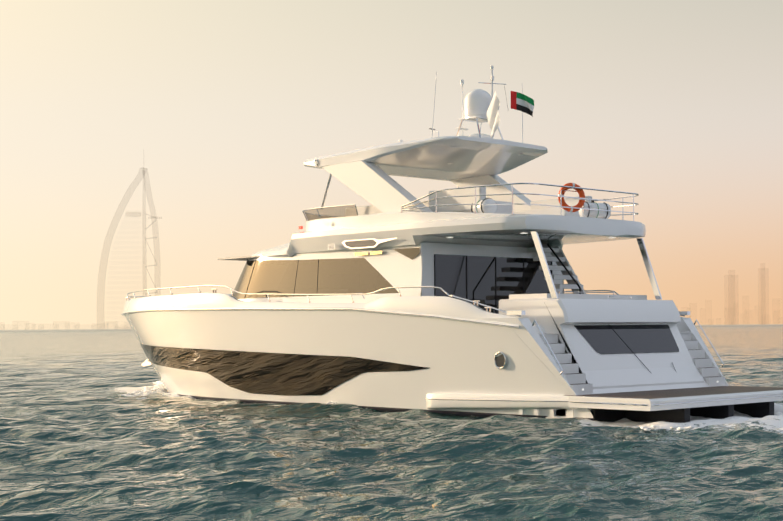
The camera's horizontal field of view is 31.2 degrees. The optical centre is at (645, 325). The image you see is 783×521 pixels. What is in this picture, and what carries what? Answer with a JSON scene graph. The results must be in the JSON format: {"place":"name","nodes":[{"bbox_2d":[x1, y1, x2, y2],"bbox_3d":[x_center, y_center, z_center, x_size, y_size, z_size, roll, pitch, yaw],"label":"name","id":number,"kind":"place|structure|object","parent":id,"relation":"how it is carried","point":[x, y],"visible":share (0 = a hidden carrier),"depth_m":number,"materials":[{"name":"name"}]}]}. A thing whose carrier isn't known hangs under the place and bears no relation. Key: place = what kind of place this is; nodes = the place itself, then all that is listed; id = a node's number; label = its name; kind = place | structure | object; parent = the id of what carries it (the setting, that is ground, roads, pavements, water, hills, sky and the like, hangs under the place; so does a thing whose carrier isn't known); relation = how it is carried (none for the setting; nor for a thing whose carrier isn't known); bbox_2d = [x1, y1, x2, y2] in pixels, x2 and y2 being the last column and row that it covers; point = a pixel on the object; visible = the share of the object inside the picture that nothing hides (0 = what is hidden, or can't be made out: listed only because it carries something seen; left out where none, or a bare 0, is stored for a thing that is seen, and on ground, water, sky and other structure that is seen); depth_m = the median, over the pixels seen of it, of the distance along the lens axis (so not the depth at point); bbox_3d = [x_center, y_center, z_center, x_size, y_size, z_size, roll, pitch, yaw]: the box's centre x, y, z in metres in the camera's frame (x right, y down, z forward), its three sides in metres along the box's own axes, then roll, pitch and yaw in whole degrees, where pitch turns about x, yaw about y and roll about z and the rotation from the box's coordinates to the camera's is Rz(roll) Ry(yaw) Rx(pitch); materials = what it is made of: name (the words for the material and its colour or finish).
{"place":"outdoors","nodes":[
{"label":"outdoors","id":0,"kind":"place"},
{"bbox_2d":[1,263,779,329],"bbox_3d":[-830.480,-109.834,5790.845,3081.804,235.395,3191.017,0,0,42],"label":"distant skyscrapers","id":1,"kind":"structure","parent":0,"point":[687,315],"depth_m":5219.25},
{"bbox_2d":[0,324,782,520],"bbox_3d":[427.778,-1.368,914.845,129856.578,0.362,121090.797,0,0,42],"label":"sea","id":2,"kind":"structure","parent":0,"point":[81,439],"depth_m":18.86,"materials":[{"name":"teal liquid"}]},
{"bbox_2d":[97,167,159,329],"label":"sail-shaped skyscraper","id":3,"kind":"structure","parent":2,"relation":"on","point":[134,247],"depth_m":2430.62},
{"bbox_2d":[124,310,714,420],"bbox_3d":[-7.556,1.176,33.945,21.586,3.210,5.640,0,0,42],"label":"yacht hull","id":4,"kind":"object","parent":2,"relation":"on","point":[455,357],"visible":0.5,"depth_m":28.75,"materials":[{"name":"white plastic"}]},
{"bbox_2d":[141,360,151,365],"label":"water splash","id":5,"kind":"object","parent":4,"relation":"in","point":[146,363],"visible":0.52,"depth_m":40.30,"materials":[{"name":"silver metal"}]},
{"bbox_2d":[139,343,427,395],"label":"hull window","id":6,"kind":"structure","parent":4,"relation":"in","point":[284,374],"depth_m":31.33,"materials":[{"name":"black glass"}]},
{"bbox_2d":[121,307,519,328],"bbox_3d":[-8.164,-0.171,34.476,19.995,0.568,5.748,0,0,42],"label":"rub rail","id":7,"kind":"object","parent":4,"relation":"attached to","point":[348,309],"visible":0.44,"depth_m":29.44,"materials":[{"name":"white plastic"}]},
{"bbox_2d":[239,242,563,302],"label":"yacht salon walls","id":8,"kind":"structure","parent":4,"relation":"on","point":[392,267],"depth_m":29.51,"materials":[{"name":"white plastic"}]},
{"bbox_2d":[233,258,398,298],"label":"cabin windows","id":9,"kind":"structure","parent":8,"relation":"in","point":[350,276],"depth_m":31.31,"materials":[{"name":"brown glass"}]},
{"bbox_2d":[244,254,551,312],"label":"window frames","id":10,"kind":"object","parent":8,"relation":"attached to","point":[435,281],"visible":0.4,"depth_m":30.15,"materials":[{"name":"black metal"}]},
{"bbox_2d":[250,214,645,256],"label":"flybridge deck","id":11,"kind":"structure","parent":8,"relation":"on","point":[551,230],"depth_m":28.67,"materials":[{"name":"white plastic"}]},
{"bbox_2d":[217,255,263,260],"bbox_3d":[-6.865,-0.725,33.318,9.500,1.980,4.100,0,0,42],"label":"sun visor","id":12,"kind":"object","parent":11,"relation":"attached to","point":[243,258],"visible":0.04,"depth_m":33.65,"materials":[{"name":"white plastic"}]},
{"bbox_2d":[302,204,357,219],"bbox_3d":[-6.268,-2.573,32.775,3.478,0.296,4.360,0,0,42],"label":"windshield frame","id":13,"kind":"object","parent":11,"relation":"on","point":[328,207],"visible":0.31,"depth_m":30.73,"materials":[{"name":"silver metal"}]},
{"bbox_2d":[303,205,357,220],"bbox_3d":[-6.268,-2.569,32.775,3.454,0.280,4.334,0,0,42],"label":"windshield","id":14,"kind":"object","parent":13,"relation":"in","point":[333,212],"visible":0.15,"depth_m":30.75,"materials":[{"name":"clear glass"}]},
{"bbox_2d":[325,221,419,259],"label":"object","id":15,"kind":"object","parent":11,"relation":"attached to","point":[412,253],"visible":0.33,"depth_m":29.52,"materials":[{"name":"white"}]},
{"bbox_2d":[306,212,521,230],"bbox_3d":[-4.366,-2.328,31.086,8.380,0.310,4.240,0,0,42],"label":"flybridge side panel","id":16,"kind":"object","parent":11,"relation":"on","point":[362,220],"visible":0.42,"depth_m":29.39,"materials":[{"name":"white plastic"}]},
{"bbox_2d":[303,136,547,212],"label":"hardtop roof","id":17,"kind":"structure","parent":11,"relation":"on","point":[364,173],"depth_m":30.44,"materials":[{"name":"white plastic"}]},
{"bbox_2d":[314,146,522,206],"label":"yacht hardtop fittings","id":18,"kind":"object","parent":17,"relation":"attached to","point":[326,190],"visible":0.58,"depth_m":31.12,"materials":[{"name":"grey metal"}]},
{"bbox_2d":[399,66,522,142],"bbox_3d":[-4.393,-4.855,30.701,2.998,1.845,1.290,0,0,12],"label":"radar and antennas","id":19,"kind":"object","parent":17,"relation":"on","point":[477,102],"visible":0.83,"depth_m":30.27,"materials":[{"name":"white plastic"}]},
{"bbox_2d":[487,86,533,138],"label":"yacht flags","id":20,"kind":"object","parent":19,"relation":"attached to","point":[522,102],"visible":0.98,"depth_m":30.08},
{"bbox_2d":[356,187,591,216],"bbox_3d":[-4.349,-2.543,31.197,5.500,0.900,3.370,0,0,42],"label":"deck seating","id":21,"kind":"object","parent":11,"relation":"on","point":[505,209],"visible":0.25,"depth_m":29.02,"materials":[{"name":"white leather"}]},
{"bbox_2d":[470,198,496,212],"bbox_3d":[-3.353,-2.436,28.178,0.374,0.450,0.703,0,0,-34],"label":"liferaft","id":22,"kind":"object","parent":11,"relation":"on","point":[486,208],"visible":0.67,"depth_m":27.92,"materials":[{"name":"white plastic"}]},
{"bbox_2d":[558,183,584,216],"bbox_3d":[-1.518,-2.583,28.089,0.673,0.737,0.192,0,0,-37],"label":"lifebuoy","id":23,"kind":"object","parent":11,"relation":"on","point":[562,202],"visible":0.83,"depth_m":28.04,"materials":[{"name":"orange plastic"}]},
{"bbox_2d":[435,254,550,313],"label":"yacht salon aft doors","id":24,"kind":"structure","parent":8,"relation":"in","point":[450,270],"depth_m":29.97,"materials":[{"name":"black glass"}]},
{"bbox_2d":[123,293,685,324],"bbox_3d":[-8.148,-0.280,34.461,19.860,1.069,5.670,0,0,42],"label":"bulwark","id":25,"kind":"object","parent":4,"relation":"on","point":[448,306],"depth_m":29.05,"materials":[{"name":"white plastic"}]},
{"bbox_2d":[494,352,506,368],"bbox_3d":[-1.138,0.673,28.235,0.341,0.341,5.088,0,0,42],"label":"porthole","id":26,"kind":"object","parent":4,"relation":"in","point":[500,361],"visible":0.58,"depth_m":26.35,"materials":[{"name":"silver metal"}]},
{"bbox_2d":[426,385,782,422],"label":"swim platform","id":27,"kind":"structure","parent":4,"relation":"attached to","point":[682,405],"depth_m":25.72,"materials":[{"name":"white plastic"}]},
{"bbox_2d":[119,381,780,430],"bbox_3d":[-2.522,1.660,29.553,31.623,0.388,7.198,0,0,42],"label":"foam","id":28,"kind":"object","parent":2,"relation":"on","point":[158,387],"visible":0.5,"depth_m":35.80,"materials":[{"name":"white liquid"}]},
{"bbox_2d":[0,0,782,329],"label":"sky","id":29,"kind":"structure","parent":0,"point":[677,105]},
{"bbox_2d":[126,183,689,316],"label":"yacht rails and posts","id":30,"kind":"object","parent":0,"point":[549,279],"visible":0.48,"depth_m":28.30,"materials":[{"name":"silver metal"}]},
{"bbox_2d":[528,244,585,293],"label":"flybridge stairs","id":31,"kind":"structure","parent":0,"point":[564,267],"depth_m":30.62,"materials":[{"name":"white"}]},
{"bbox_2d":[579,200,610,218],"bbox_3d":[-1.071,-2.432,28.892,0.703,0.450,0.375,0,0,-29],"label":"liferaft","id":32,"kind":"object","parent":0,"point":[598,213],"visible":0.85,"depth_m":28.77,"materials":[{"name":"white plastic"}]},
{"bbox_2d":[478,291,728,417],"bbox_3d":[-0.783,0.600,27.920,2.750,2.602,5.290,0,0,42],"label":"stern transom","id":33,"kind":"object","parent":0,"point":[614,341],"depth_m":27.13,"materials":[{"name":"white plastic"}]}
]}

